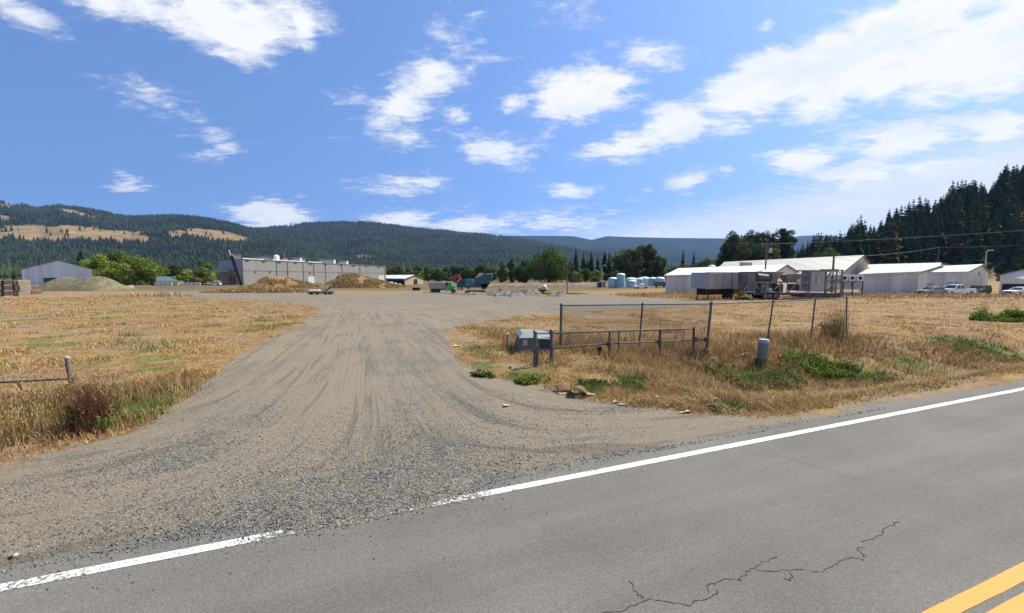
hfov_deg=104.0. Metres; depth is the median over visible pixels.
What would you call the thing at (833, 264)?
utility pole
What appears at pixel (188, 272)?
broadleaf tree
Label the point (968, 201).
conifer tree
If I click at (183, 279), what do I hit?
round shrub
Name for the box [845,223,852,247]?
conifer tree
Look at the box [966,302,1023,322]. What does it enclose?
green weed clump
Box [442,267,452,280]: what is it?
broadleaf tree
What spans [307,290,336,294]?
flatbed trailer
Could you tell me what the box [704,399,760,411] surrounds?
green weed clump
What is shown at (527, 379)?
green weed clump
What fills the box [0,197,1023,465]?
ground
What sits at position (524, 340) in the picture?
utility cabinet
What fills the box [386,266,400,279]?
broadleaf tree
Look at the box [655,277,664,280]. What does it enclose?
storage tank
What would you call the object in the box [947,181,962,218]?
conifer tree
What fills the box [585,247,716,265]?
hill
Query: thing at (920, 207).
conifer tree
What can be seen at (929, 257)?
conifer tree
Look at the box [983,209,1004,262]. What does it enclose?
conifer tree
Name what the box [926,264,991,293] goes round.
cream shed
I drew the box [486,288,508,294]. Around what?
rubble heap
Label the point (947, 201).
conifer tree
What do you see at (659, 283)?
flat trailer
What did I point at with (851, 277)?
fan unit
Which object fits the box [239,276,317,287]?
earth mound
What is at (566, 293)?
green weed clump
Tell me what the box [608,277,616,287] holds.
storage tank
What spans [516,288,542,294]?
rubble heap
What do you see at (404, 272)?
broadleaf tree
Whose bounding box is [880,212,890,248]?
conifer tree
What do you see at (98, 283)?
gravel heap
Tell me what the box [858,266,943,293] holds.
shed
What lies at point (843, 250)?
conifer tree
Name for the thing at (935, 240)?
conifer tree
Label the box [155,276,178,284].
house
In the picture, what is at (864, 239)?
conifer tree
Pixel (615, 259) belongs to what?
cottonwood tree
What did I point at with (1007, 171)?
conifer tree
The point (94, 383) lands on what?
dry weed
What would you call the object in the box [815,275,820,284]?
cabin door
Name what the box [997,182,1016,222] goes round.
conifer tree
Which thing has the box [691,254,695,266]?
conifer tree
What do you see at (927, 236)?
power line
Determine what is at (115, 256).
broadleaf tree
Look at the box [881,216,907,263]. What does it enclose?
conifer tree
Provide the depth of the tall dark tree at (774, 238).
242.00 m
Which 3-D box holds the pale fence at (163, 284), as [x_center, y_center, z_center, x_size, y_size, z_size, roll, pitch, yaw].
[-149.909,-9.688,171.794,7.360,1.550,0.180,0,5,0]
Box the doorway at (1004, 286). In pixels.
[1002,284,1023,290]
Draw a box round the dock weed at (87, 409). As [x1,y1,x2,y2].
[36,380,126,439]
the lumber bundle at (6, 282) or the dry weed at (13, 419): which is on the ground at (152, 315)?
the dry weed at (13, 419)
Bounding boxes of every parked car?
[633,284,648,287]
[916,287,947,294]
[939,284,975,293]
[966,285,991,293]
[1002,287,1023,294]
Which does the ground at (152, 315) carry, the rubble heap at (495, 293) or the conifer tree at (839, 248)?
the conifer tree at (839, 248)
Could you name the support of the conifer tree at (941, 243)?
on the ground at (152, 315)
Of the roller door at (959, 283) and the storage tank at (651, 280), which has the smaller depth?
the roller door at (959, 283)
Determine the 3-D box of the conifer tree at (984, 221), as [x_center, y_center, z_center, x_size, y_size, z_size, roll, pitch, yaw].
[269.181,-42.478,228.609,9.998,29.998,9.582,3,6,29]
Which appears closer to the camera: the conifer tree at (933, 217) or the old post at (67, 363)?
the old post at (67, 363)
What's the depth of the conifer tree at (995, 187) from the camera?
280.36 m
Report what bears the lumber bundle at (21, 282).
on the lumber bundle at (22, 287)
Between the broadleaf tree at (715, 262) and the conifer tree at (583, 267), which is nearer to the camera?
the broadleaf tree at (715, 262)
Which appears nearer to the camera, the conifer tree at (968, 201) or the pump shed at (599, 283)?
the pump shed at (599, 283)
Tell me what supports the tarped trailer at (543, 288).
on the ground at (152, 315)
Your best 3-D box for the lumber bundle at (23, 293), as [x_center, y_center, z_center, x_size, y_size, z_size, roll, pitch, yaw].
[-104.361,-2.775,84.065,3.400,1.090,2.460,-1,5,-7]
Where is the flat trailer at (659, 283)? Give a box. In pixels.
[652,281,665,287]
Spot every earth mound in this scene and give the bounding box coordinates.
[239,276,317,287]
[317,272,406,287]
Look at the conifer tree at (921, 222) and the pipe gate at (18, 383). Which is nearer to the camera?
the pipe gate at (18, 383)
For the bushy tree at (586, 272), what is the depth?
225.15 m
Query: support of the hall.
on the ground at (152, 315)
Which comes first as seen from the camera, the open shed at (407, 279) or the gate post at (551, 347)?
the gate post at (551, 347)
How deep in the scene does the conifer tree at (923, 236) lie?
239.42 m
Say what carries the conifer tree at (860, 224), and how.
on the ground at (152, 315)
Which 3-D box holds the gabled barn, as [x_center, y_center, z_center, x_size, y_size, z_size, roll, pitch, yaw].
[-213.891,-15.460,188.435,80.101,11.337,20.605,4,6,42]
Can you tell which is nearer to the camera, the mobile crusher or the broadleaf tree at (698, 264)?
the mobile crusher
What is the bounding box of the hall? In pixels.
[719,255,869,290]
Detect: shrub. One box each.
[171,274,189,281]
[733,285,745,298]
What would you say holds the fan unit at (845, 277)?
on the steel rack
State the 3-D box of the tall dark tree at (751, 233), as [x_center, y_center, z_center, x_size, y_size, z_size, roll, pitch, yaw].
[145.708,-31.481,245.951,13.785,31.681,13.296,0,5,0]
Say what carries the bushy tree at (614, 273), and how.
on the ground at (152, 315)
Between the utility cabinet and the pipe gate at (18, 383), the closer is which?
the pipe gate at (18, 383)
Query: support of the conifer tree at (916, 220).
on the ground at (152, 315)
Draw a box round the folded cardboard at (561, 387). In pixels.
[555,382,572,394]
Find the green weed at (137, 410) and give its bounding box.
[104,397,177,433]
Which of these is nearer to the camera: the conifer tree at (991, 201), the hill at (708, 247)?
the conifer tree at (991, 201)
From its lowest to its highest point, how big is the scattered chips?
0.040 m
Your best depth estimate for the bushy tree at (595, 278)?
215.51 m
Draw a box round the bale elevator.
[228,250,242,285]
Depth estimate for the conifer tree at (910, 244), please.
228.48 m
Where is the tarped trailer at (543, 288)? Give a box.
[538,284,547,292]
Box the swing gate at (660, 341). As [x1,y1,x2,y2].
[537,327,709,357]
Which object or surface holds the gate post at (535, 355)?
on the ground at (152, 315)
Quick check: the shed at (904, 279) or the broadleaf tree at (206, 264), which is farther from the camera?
the broadleaf tree at (206, 264)
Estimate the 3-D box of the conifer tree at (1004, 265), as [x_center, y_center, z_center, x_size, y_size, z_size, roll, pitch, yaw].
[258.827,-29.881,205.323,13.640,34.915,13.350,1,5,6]
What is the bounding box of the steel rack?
[828,281,863,295]
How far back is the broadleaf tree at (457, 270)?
310.67 m
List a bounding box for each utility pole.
[567,264,567,294]
[761,243,771,268]
[830,256,834,292]
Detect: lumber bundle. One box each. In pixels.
[0,280,12,284]
[0,285,16,290]
[0,291,16,295]
[13,280,30,284]
[14,285,30,290]
[15,290,30,295]
[28,290,41,294]
[31,285,40,289]
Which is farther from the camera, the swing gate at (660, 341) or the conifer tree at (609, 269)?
the conifer tree at (609, 269)
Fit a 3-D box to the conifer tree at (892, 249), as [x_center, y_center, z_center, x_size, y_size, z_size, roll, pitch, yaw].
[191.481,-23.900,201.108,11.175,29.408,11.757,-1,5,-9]
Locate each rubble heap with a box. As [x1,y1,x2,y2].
[463,292,485,294]
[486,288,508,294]
[489,292,501,295]
[498,291,524,295]
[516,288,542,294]
[545,291,569,296]
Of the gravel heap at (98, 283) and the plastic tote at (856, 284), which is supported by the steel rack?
the plastic tote at (856, 284)
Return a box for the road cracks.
[603,448,897,612]
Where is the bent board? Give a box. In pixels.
[319,283,331,290]
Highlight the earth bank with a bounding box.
[198,287,308,292]
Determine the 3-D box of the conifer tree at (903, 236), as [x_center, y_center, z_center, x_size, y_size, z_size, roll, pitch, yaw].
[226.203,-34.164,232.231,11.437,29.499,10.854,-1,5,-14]
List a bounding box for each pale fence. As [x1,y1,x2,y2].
[154,282,171,285]
[183,282,200,285]
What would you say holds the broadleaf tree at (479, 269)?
on the ground at (152, 315)
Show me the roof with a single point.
(907, 264)
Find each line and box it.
[0,387,1023,591]
[781,230,1023,243]
[921,562,1023,612]
[986,592,1023,612]
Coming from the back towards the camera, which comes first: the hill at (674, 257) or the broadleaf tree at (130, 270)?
the hill at (674, 257)
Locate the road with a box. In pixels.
[0,380,1023,612]
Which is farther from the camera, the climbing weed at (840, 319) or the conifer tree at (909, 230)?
the conifer tree at (909, 230)
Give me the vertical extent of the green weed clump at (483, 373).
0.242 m
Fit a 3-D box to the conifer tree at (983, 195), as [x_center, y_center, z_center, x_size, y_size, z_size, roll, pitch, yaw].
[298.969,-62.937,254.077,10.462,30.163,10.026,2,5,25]
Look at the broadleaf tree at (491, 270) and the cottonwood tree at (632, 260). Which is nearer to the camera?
the cottonwood tree at (632, 260)
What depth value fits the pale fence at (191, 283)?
171.74 m
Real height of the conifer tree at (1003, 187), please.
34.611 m
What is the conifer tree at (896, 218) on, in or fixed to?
on the ground at (152, 315)
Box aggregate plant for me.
[738,269,843,299]
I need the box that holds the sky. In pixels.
[0,0,1023,239]
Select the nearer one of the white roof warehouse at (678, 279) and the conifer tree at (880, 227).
the white roof warehouse at (678, 279)
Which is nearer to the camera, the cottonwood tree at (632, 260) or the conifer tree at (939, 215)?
the cottonwood tree at (632, 260)
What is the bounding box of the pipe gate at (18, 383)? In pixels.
[0,377,78,392]
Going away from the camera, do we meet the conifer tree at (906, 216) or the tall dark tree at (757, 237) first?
the tall dark tree at (757, 237)
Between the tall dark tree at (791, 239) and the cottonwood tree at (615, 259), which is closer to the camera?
the tall dark tree at (791, 239)
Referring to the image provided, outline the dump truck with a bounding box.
[428,282,457,292]
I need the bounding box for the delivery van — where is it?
[207,281,221,284]
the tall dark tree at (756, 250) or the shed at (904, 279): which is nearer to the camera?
the shed at (904, 279)
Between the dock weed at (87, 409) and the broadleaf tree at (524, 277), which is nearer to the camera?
the dock weed at (87, 409)
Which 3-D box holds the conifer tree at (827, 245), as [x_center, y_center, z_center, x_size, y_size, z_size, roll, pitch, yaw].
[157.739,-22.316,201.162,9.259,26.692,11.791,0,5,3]
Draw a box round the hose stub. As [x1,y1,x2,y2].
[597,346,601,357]
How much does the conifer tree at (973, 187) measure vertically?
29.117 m
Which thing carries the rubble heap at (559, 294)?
on the gravel yard at (370, 340)
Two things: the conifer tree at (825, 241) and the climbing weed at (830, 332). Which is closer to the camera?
the climbing weed at (830, 332)
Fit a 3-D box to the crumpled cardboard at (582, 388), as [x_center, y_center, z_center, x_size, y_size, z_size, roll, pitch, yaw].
[1.322,1.686,8.054,0.424,0.196,0.360,1,5,6]
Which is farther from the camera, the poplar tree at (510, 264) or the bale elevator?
the poplar tree at (510, 264)
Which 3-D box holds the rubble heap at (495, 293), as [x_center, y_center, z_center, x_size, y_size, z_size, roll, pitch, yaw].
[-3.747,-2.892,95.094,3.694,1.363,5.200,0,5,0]
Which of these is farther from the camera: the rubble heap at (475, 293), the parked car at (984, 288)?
the rubble heap at (475, 293)
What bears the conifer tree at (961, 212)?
on the ground at (152, 315)
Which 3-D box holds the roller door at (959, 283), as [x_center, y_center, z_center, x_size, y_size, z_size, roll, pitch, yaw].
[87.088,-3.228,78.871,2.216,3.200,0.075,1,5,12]
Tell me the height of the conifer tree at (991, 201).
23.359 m
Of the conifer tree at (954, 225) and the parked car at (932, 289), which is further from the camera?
the conifer tree at (954, 225)
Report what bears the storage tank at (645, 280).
on the ground at (152, 315)
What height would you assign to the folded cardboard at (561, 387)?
0.169 m
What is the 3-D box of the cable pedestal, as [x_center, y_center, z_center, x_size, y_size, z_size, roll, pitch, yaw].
[8.152,1.527,13.002,0.359,0.954,0.332,0,5,0]
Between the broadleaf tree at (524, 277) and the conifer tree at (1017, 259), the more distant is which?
the broadleaf tree at (524, 277)
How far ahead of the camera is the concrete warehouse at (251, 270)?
201.84 m
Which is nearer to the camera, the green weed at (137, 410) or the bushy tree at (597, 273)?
the green weed at (137, 410)
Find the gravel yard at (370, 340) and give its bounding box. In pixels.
[0,290,1023,566]
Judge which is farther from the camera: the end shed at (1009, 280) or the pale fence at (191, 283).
the pale fence at (191, 283)
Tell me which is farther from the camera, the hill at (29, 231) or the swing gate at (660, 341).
the hill at (29, 231)
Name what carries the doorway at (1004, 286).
in the end shed at (1009, 280)
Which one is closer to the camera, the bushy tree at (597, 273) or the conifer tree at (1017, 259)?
the conifer tree at (1017, 259)
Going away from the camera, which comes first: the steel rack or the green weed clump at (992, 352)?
the green weed clump at (992, 352)
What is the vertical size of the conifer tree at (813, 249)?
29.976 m
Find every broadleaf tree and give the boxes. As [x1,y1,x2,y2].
[78,253,114,276]
[96,255,170,284]
[102,249,127,265]
[161,264,183,276]
[181,267,216,282]
[191,261,216,277]
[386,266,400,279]
[397,268,414,274]
[411,265,425,280]
[422,265,430,280]
[430,268,446,280]
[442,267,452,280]
[449,265,463,280]
[459,266,475,279]
[472,264,489,278]
[484,267,496,280]
[512,259,532,282]
[566,260,574,282]
[690,260,707,267]
[702,258,714,266]
[712,256,718,266]
[732,241,752,260]
[769,248,780,259]
[809,248,841,257]
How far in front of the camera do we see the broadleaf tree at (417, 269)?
285.79 m
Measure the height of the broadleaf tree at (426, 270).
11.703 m
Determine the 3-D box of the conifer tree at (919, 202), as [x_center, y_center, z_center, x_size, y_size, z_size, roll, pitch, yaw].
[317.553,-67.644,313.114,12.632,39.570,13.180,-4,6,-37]
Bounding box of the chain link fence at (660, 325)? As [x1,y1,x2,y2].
[559,297,849,357]
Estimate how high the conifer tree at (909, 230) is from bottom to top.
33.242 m
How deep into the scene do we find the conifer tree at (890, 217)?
285.41 m
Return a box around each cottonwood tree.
[522,245,569,282]
[608,249,627,271]
[620,248,643,278]
[633,244,650,277]
[642,243,657,277]
[652,255,666,277]
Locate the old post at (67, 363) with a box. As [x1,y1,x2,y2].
[64,356,72,388]
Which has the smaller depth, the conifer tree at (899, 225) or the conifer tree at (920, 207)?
the conifer tree at (899, 225)
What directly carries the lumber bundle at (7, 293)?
on the ground at (152, 315)
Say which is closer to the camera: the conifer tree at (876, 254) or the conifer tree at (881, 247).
the conifer tree at (876, 254)
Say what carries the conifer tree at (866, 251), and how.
on the ground at (152, 315)
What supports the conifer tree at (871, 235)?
on the ground at (152, 315)
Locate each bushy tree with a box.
[566,271,583,281]
[580,268,592,281]
[589,276,600,281]
[591,269,603,279]
[602,273,611,280]
[608,270,620,277]
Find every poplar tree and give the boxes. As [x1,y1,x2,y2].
[497,262,507,282]
[505,259,515,281]
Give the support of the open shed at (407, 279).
on the ground at (152, 315)
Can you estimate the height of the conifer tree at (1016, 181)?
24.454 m
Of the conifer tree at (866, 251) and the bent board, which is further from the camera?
the conifer tree at (866, 251)
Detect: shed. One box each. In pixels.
[386,275,422,284]
[592,281,605,287]
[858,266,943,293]
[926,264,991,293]
[998,269,1023,293]
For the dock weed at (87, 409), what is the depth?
6.18 m
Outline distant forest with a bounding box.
[0,200,716,279]
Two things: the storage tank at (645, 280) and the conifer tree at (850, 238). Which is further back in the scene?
the conifer tree at (850, 238)
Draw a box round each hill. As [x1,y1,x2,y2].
[0,204,323,267]
[269,224,680,268]
[509,235,842,257]
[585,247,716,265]
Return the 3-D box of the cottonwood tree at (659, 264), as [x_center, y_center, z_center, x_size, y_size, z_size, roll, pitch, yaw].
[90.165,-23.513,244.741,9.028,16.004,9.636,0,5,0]
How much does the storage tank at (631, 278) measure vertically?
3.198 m
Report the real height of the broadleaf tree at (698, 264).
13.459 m
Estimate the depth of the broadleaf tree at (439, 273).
270.07 m
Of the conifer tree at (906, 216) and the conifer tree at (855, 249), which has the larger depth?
the conifer tree at (906, 216)
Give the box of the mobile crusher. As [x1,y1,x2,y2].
[445,273,492,292]
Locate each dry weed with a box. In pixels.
[0,374,124,423]
[0,395,64,441]
[6,363,161,402]
[120,373,210,399]
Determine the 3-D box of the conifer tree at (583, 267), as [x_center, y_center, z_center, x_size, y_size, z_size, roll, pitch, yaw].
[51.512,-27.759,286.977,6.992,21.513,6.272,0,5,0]
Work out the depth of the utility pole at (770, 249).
87.14 m
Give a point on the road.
(943, 486)
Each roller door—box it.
[43,278,55,282]
[308,276,314,282]
[946,282,960,293]
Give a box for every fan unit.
[835,275,847,280]
[848,275,855,280]
[856,275,863,280]
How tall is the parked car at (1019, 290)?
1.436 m
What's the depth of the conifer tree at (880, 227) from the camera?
289.86 m
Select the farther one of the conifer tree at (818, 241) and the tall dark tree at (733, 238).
the conifer tree at (818, 241)
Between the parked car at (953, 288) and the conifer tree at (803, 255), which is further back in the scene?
the conifer tree at (803, 255)
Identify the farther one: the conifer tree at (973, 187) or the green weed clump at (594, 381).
the conifer tree at (973, 187)
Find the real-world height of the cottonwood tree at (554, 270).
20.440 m
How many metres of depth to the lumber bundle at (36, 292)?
95.18 m
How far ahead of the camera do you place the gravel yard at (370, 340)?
6.39 m
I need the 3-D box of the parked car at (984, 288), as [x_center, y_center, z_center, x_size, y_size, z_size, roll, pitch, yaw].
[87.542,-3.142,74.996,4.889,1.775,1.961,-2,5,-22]
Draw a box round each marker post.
[499,326,504,350]
[506,333,508,348]
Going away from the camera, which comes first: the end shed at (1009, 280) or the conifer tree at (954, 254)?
the end shed at (1009, 280)
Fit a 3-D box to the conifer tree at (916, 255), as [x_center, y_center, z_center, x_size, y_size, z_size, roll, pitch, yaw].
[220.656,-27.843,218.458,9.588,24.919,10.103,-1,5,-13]
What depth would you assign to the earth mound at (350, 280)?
145.32 m
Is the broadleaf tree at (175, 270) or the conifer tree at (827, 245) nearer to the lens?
the conifer tree at (827, 245)
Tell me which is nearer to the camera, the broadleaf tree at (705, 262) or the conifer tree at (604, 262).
the broadleaf tree at (705, 262)
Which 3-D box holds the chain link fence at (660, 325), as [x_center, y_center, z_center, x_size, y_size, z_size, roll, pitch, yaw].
[7.878,0.815,14.020,12.828,2.169,1.477,-1,5,-16]
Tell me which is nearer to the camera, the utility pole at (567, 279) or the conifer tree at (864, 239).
the utility pole at (567, 279)
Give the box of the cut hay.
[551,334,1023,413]
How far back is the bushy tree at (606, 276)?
230.84 m
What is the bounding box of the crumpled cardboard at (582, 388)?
[567,385,587,396]
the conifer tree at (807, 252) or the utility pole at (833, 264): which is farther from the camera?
the conifer tree at (807, 252)
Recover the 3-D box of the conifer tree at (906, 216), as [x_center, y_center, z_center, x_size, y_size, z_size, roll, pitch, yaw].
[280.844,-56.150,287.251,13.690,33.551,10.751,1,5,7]
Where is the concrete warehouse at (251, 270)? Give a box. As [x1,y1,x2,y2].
[193,253,385,284]
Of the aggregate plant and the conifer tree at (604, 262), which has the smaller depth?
the aggregate plant
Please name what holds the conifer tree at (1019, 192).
on the ground at (152, 315)
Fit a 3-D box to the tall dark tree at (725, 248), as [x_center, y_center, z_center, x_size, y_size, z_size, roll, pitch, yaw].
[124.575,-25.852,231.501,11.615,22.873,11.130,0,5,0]
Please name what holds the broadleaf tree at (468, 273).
on the ground at (152, 315)
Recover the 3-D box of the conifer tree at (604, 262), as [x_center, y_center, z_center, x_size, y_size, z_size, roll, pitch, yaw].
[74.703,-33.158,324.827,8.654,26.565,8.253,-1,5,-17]
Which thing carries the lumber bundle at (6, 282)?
on the lumber bundle at (6, 287)
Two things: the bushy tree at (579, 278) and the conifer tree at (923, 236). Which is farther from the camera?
the conifer tree at (923, 236)
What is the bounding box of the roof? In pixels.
[868,263,949,267]
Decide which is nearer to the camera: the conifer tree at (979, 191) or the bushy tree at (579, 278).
the bushy tree at (579, 278)
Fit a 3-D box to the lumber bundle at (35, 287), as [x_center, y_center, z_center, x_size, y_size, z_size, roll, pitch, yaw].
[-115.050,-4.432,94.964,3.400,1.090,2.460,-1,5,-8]
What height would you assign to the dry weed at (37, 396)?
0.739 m
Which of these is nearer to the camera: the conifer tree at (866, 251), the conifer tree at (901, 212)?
the conifer tree at (866, 251)
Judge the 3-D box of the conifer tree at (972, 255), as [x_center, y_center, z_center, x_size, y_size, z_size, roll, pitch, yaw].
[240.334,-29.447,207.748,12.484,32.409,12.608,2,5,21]
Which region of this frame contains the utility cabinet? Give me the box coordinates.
[515,329,555,353]
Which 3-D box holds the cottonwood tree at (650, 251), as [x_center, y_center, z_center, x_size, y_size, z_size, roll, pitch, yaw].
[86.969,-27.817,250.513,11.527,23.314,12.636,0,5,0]
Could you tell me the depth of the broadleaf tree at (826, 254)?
185.40 m
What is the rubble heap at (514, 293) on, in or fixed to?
on the gravel yard at (370, 340)
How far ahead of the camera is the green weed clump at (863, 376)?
12.43 m
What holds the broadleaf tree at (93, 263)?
on the ground at (152, 315)
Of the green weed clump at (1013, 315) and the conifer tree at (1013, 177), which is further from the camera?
the conifer tree at (1013, 177)
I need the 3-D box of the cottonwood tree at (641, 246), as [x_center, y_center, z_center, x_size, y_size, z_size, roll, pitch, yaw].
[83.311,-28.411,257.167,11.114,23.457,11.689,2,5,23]
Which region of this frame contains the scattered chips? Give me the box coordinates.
[1,444,709,600]
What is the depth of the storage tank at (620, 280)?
138.23 m
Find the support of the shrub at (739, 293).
on the ground at (152, 315)
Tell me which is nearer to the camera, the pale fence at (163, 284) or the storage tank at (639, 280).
the storage tank at (639, 280)
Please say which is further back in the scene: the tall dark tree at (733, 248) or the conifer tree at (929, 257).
the tall dark tree at (733, 248)
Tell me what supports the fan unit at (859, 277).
on the steel rack
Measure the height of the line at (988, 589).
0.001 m
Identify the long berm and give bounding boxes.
[488,283,625,286]
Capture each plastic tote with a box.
[839,283,851,286]
[851,283,860,286]
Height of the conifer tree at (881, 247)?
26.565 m
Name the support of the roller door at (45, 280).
in the gabled barn
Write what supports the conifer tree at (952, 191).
on the ground at (152, 315)
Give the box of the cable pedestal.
[756,338,769,366]
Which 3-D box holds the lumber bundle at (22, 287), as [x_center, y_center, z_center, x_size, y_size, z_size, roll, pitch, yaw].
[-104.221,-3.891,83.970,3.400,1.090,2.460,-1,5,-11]
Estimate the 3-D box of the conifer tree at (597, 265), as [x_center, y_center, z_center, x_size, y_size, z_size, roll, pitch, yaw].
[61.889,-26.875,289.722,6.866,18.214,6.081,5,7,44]
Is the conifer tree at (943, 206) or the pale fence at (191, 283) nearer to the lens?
the pale fence at (191, 283)
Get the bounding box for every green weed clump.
[469,368,496,377]
[511,374,552,385]
[539,292,588,293]
[576,378,616,388]
[697,362,781,391]
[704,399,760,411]
[749,369,811,390]
[776,352,881,382]
[834,370,904,389]
[935,336,1023,362]
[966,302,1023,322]
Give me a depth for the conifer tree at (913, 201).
311.13 m
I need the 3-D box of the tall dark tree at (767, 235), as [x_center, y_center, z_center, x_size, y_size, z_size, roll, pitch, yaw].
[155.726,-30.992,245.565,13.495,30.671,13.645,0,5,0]
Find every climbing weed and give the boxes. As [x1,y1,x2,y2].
[813,301,856,342]
[814,318,843,343]
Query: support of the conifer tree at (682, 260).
on the ground at (152, 315)
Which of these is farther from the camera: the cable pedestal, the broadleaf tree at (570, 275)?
the broadleaf tree at (570, 275)
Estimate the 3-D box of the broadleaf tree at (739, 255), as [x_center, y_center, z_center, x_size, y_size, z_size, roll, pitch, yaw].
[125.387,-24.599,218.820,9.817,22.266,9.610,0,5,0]
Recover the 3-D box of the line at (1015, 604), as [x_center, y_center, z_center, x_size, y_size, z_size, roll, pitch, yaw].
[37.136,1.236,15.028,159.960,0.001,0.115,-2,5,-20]
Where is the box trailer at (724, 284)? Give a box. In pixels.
[691,272,738,299]
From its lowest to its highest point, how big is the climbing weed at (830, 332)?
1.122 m
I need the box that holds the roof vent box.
[739,262,752,265]
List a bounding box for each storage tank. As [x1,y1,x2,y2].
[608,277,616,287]
[616,273,624,287]
[626,277,636,285]
[628,280,635,286]
[636,278,642,284]
[640,277,648,284]
[648,277,654,285]
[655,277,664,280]
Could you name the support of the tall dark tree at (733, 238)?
on the ground at (152, 315)
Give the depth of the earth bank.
110.29 m
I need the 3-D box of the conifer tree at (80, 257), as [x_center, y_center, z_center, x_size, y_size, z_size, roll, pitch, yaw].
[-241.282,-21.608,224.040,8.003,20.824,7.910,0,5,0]
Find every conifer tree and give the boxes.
[76,250,85,265]
[573,250,579,276]
[579,253,585,276]
[588,252,594,276]
[595,257,599,270]
[601,250,606,278]
[605,254,612,278]
[681,249,684,267]
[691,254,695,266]
[801,246,805,257]
[805,240,809,257]
[807,235,818,257]
[816,233,820,252]
[820,235,828,254]
[821,238,833,252]
[831,236,836,254]
[835,231,843,252]
[840,240,847,255]
[844,227,856,253]
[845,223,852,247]
[846,220,863,255]
[856,215,863,234]
[858,220,869,253]
[863,243,870,263]
[867,228,872,245]
[867,232,885,263]
[872,234,884,262]
[878,220,883,235]
[879,212,894,236]
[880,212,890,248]
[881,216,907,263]
[882,231,899,263]
[892,209,899,229]
[895,219,901,237]
[897,205,902,223]
[897,205,908,231]
[897,223,907,260]
[904,228,918,262]
[905,210,914,247]
[907,206,917,233]
[907,235,923,262]
[908,199,916,222]
[914,198,922,213]
[914,200,923,227]
[914,204,926,243]
[916,200,931,232]
[918,222,928,258]
[921,224,940,262]
[923,234,936,262]
[928,204,942,232]
[928,205,938,240]
[935,216,947,261]
[939,195,945,221]
[944,188,951,211]
[944,220,966,264]
[945,208,964,251]
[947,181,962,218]
[947,194,965,233]
[949,183,954,206]
[956,220,991,275]
[959,179,964,197]
[960,180,967,197]
[962,180,979,208]
[962,183,973,224]
[970,189,980,224]
[974,207,990,249]
[975,184,991,225]
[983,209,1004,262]
[985,184,999,216]
[992,181,996,194]
[993,216,1023,273]
[994,165,1015,212]
[997,164,1014,191]
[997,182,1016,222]
[998,198,1014,242]
[1001,197,1023,250]
[1001,225,1023,273]
[1010,167,1015,189]
[1012,165,1023,194]
[1013,167,1023,202]
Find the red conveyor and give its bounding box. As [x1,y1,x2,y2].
[452,274,462,289]
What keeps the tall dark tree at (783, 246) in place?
on the ground at (152, 315)
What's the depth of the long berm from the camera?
161.79 m
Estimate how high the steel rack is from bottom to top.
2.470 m
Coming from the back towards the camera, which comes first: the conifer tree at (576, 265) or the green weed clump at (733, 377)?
the conifer tree at (576, 265)
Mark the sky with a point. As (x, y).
(587, 119)
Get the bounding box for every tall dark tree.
[715,242,733,266]
[720,230,745,260]
[731,235,754,256]
[739,229,761,243]
[745,242,770,260]
[750,232,767,259]
[758,240,783,259]
[761,231,775,253]
[766,232,778,242]
[775,228,790,258]
[779,229,797,258]
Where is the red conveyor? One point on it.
(457, 276)
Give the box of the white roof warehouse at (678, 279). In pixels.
[664,264,798,292]
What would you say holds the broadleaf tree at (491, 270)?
on the ground at (152, 315)
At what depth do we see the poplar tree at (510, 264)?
237.61 m
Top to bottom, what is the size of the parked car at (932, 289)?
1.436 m
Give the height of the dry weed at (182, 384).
0.380 m
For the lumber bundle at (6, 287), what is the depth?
81.82 m
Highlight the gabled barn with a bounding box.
[21,260,92,285]
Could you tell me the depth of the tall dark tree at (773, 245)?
231.03 m
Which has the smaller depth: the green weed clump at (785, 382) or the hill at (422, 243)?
the green weed clump at (785, 382)
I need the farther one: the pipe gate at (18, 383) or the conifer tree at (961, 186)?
the conifer tree at (961, 186)
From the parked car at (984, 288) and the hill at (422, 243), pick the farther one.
the hill at (422, 243)
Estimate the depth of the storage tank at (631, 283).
135.88 m
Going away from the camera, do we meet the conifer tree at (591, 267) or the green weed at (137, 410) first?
the green weed at (137, 410)
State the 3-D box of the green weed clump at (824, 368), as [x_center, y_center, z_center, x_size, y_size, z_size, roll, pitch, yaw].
[10.405,1.945,13.122,3.573,0.855,1.750,0,5,0]
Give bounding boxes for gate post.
[533,330,538,366]
[549,329,553,361]
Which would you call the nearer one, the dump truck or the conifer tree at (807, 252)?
the dump truck
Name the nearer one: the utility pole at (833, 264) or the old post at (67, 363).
the old post at (67, 363)
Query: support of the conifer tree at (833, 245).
on the ground at (152, 315)
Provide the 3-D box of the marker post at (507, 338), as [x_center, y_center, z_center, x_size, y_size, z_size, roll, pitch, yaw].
[-0.143,1.151,12.881,0.090,0.622,0.086,0,5,0]
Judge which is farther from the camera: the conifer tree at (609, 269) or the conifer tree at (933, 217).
the conifer tree at (609, 269)
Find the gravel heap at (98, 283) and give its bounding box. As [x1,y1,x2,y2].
[39,276,138,290]
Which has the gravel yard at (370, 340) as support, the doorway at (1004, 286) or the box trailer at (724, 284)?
the box trailer at (724, 284)
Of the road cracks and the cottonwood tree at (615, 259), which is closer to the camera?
the road cracks

